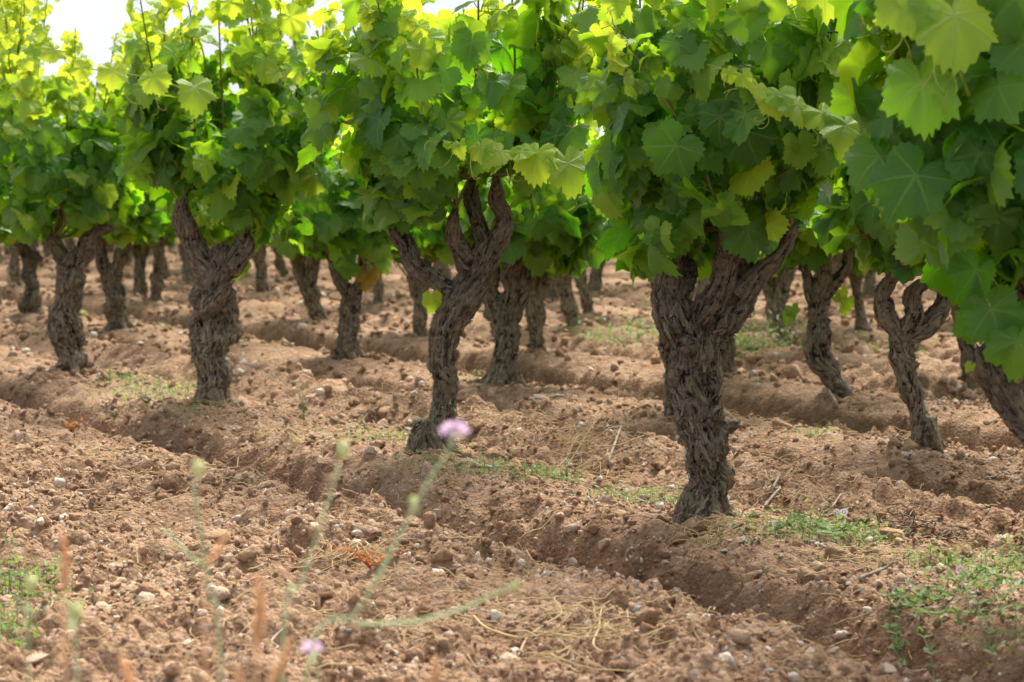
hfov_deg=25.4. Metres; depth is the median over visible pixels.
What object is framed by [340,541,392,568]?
straw stalk
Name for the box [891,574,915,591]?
twig
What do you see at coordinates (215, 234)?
grape vine
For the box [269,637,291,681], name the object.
dry grass spike
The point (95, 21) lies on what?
sky
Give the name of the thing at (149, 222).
grape vine
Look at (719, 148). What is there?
grape vine
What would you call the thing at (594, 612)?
dry straw
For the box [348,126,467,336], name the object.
grape vine
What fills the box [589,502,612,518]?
dry grass tuft
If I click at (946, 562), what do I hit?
weeds
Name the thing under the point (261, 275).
grape vine
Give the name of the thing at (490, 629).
straw stalk
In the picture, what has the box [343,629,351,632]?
stone
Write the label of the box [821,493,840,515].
twig
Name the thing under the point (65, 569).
dry grass spike
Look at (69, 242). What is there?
grape vine
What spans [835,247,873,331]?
grape vine
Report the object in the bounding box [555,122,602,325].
grape vine
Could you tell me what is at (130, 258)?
grape vine
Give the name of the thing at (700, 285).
grape vine
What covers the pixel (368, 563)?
withered weed
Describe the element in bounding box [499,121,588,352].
grape vine
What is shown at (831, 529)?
bindweed plant
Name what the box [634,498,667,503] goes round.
twig
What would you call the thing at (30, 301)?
grape vine
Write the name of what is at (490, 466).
twig
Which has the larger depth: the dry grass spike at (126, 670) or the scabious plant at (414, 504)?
the scabious plant at (414, 504)
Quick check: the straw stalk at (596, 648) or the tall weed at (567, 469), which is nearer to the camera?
the straw stalk at (596, 648)
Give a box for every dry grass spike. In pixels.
[57,533,70,681]
[119,655,134,681]
[202,534,226,681]
[234,664,243,681]
[249,575,267,681]
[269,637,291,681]
[429,656,440,681]
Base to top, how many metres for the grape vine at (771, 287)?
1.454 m
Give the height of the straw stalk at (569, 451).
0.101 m
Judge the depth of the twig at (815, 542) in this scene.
5.03 m
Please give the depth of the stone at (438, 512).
5.93 m
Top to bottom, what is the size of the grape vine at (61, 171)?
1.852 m
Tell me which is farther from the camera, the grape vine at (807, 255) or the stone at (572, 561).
the grape vine at (807, 255)
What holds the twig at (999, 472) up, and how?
on the soil ground
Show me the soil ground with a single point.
(796, 402)
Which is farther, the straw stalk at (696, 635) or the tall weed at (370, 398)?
the tall weed at (370, 398)
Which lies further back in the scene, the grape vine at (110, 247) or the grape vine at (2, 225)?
the grape vine at (110, 247)
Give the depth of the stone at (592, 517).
5.55 m
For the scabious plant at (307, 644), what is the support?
on the soil ground
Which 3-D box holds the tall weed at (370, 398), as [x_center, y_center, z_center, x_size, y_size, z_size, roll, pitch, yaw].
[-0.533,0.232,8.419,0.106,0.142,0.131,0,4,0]
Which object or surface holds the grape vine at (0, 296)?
on the soil ground
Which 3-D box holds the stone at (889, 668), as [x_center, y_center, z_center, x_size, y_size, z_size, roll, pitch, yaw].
[0.616,0.528,3.697,0.028,0.014,0.058,5,21,18]
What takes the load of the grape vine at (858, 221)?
on the soil ground
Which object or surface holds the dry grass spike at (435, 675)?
on the soil ground
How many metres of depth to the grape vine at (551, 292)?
15.97 m
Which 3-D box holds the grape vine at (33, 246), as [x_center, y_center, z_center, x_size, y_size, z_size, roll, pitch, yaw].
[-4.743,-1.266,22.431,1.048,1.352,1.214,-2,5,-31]
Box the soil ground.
[0,238,1023,681]
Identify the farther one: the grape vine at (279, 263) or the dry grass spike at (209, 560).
the grape vine at (279, 263)
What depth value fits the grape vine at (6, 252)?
27.32 m
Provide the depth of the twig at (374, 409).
8.38 m
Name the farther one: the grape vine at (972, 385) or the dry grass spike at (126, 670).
the grape vine at (972, 385)
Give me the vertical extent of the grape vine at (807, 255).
1.425 m
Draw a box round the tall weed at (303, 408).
[294,380,306,419]
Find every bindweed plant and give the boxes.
[727,495,744,517]
[768,508,885,540]
[881,587,965,681]
[903,562,1023,653]
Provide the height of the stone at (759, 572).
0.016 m
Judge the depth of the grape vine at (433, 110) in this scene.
6.51 m
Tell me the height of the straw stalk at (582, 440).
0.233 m
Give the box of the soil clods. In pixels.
[0,242,1023,681]
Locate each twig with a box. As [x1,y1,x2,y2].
[270,629,281,648]
[362,406,378,423]
[473,461,501,468]
[531,394,564,402]
[608,425,634,458]
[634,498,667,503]
[686,613,729,618]
[765,474,780,504]
[808,540,826,547]
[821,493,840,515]
[827,389,836,401]
[858,561,894,579]
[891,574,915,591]
[985,470,1008,477]
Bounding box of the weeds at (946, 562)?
[0,278,1023,681]
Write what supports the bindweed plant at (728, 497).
on the soil ground
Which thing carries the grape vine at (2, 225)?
on the soil ground
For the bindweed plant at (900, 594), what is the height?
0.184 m
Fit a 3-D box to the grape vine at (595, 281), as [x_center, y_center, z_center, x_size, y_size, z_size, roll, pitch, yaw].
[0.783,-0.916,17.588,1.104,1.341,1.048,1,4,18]
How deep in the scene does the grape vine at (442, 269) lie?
17.34 m
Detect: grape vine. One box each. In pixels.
[0,0,144,373]
[0,2,32,233]
[0,186,68,313]
[0,285,1,304]
[4,245,10,254]
[8,242,21,285]
[25,0,349,407]
[30,239,38,268]
[40,239,52,256]
[54,112,171,331]
[64,237,76,251]
[106,243,114,252]
[108,230,179,297]
[125,250,133,265]
[147,221,173,300]
[151,237,176,279]
[156,198,276,341]
[168,242,176,249]
[178,243,194,284]
[252,243,270,291]
[265,244,288,276]
[273,128,397,359]
[275,130,346,320]
[295,0,600,457]
[306,256,311,265]
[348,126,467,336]
[368,259,383,303]
[433,259,451,278]
[445,120,607,386]
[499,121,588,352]
[544,275,559,301]
[552,0,888,524]
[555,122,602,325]
[574,120,617,313]
[587,259,606,290]
[589,197,711,416]
[694,278,709,295]
[709,247,777,375]
[756,253,797,343]
[770,184,858,397]
[777,266,796,315]
[806,99,951,454]
[812,250,843,317]
[827,0,1023,448]
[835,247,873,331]
[862,269,875,297]
[950,303,976,390]
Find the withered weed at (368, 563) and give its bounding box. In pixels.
[329,537,407,568]
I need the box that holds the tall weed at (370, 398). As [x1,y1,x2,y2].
[359,383,382,407]
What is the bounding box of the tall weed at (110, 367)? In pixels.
[105,361,113,380]
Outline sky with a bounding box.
[29,0,787,136]
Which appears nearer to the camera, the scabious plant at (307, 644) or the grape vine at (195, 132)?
the scabious plant at (307, 644)
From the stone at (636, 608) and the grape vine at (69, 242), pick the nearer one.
the stone at (636, 608)
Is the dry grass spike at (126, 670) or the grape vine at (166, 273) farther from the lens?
the grape vine at (166, 273)
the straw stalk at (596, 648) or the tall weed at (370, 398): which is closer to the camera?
the straw stalk at (596, 648)
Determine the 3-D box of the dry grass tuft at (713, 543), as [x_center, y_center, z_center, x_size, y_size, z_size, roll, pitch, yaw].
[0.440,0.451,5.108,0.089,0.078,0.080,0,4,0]
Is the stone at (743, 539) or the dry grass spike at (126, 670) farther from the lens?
the stone at (743, 539)
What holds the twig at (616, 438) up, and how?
on the soil ground
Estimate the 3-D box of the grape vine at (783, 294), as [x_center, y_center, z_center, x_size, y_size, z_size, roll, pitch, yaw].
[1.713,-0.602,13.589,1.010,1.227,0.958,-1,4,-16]
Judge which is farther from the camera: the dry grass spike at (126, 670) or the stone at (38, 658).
the stone at (38, 658)
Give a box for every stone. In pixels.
[26,653,47,663]
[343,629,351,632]
[432,509,442,518]
[482,475,490,479]
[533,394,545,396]
[565,557,576,564]
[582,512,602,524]
[632,605,641,611]
[738,536,747,543]
[755,570,761,575]
[826,646,839,654]
[883,659,899,673]
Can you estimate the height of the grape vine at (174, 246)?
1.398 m
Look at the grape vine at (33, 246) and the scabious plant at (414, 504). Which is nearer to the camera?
the scabious plant at (414, 504)
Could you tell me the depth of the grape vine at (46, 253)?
26.04 m
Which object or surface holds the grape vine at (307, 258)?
on the soil ground
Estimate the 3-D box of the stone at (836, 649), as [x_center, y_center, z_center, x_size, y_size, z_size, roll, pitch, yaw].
[0.557,0.539,3.943,0.027,0.016,0.021,-16,-5,-1]
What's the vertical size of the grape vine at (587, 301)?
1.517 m
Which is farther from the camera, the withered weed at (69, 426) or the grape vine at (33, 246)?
the grape vine at (33, 246)
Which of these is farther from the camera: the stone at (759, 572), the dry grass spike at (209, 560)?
the stone at (759, 572)
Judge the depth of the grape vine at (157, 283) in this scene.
16.02 m
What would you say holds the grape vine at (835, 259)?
on the soil ground
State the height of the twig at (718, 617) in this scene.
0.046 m
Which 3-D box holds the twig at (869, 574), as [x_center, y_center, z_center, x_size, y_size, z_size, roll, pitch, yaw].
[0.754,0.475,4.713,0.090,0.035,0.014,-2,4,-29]
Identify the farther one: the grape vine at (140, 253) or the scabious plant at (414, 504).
the grape vine at (140, 253)
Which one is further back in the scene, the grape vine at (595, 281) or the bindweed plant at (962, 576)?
the grape vine at (595, 281)
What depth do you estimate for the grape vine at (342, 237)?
10.43 m
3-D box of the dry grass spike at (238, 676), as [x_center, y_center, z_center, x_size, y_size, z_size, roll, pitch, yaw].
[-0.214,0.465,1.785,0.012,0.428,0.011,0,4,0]
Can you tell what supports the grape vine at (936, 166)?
on the soil ground
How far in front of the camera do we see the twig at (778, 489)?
6.18 m
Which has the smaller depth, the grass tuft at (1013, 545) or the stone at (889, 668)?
the stone at (889, 668)
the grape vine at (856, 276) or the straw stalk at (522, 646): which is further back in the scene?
the grape vine at (856, 276)
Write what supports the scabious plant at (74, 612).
on the soil ground
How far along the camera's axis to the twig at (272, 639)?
3.87 m
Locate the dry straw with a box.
[0,294,1020,677]
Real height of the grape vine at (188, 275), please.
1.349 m
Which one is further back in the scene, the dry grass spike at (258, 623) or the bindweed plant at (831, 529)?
the bindweed plant at (831, 529)
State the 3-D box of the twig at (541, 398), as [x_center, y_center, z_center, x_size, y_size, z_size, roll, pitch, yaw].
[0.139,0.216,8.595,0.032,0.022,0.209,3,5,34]
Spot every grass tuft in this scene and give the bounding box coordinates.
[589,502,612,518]
[690,524,728,551]
[993,533,1023,559]
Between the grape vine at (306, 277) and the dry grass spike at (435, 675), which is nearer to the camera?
the dry grass spike at (435, 675)
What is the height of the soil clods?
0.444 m
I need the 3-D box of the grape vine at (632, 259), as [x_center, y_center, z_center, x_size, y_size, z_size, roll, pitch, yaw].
[0.574,-0.241,7.949,0.730,1.234,0.904,3,5,36]
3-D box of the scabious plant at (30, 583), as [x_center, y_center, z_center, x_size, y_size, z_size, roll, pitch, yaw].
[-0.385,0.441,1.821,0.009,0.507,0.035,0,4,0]
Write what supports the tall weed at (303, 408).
on the soil ground
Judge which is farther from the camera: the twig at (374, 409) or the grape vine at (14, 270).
the grape vine at (14, 270)
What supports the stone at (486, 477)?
on the soil ground
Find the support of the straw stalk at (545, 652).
on the soil ground
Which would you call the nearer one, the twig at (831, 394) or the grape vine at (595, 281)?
the twig at (831, 394)
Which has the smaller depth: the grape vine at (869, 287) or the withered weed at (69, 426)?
the withered weed at (69, 426)
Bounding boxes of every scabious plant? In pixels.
[21,575,35,681]
[67,603,81,681]
[163,460,221,681]
[280,440,348,681]
[300,640,322,681]
[305,420,517,681]
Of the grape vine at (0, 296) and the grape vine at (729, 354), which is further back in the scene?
the grape vine at (0, 296)
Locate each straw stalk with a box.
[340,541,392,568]
[473,615,611,637]
[486,645,581,675]
[517,596,573,656]
[556,433,585,467]
[568,421,597,463]
[592,609,601,652]
[654,613,701,641]
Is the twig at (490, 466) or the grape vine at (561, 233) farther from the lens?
the grape vine at (561, 233)
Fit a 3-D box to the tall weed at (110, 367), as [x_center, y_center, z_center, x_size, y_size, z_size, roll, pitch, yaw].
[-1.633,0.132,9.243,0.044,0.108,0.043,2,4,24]
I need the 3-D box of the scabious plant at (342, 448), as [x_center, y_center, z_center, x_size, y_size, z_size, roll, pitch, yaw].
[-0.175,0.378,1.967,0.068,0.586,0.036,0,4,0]
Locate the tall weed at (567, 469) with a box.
[562,458,570,481]
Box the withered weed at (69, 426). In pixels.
[60,418,84,431]
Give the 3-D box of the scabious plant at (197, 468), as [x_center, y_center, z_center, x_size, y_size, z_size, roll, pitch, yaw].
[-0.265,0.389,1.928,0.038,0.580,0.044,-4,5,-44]

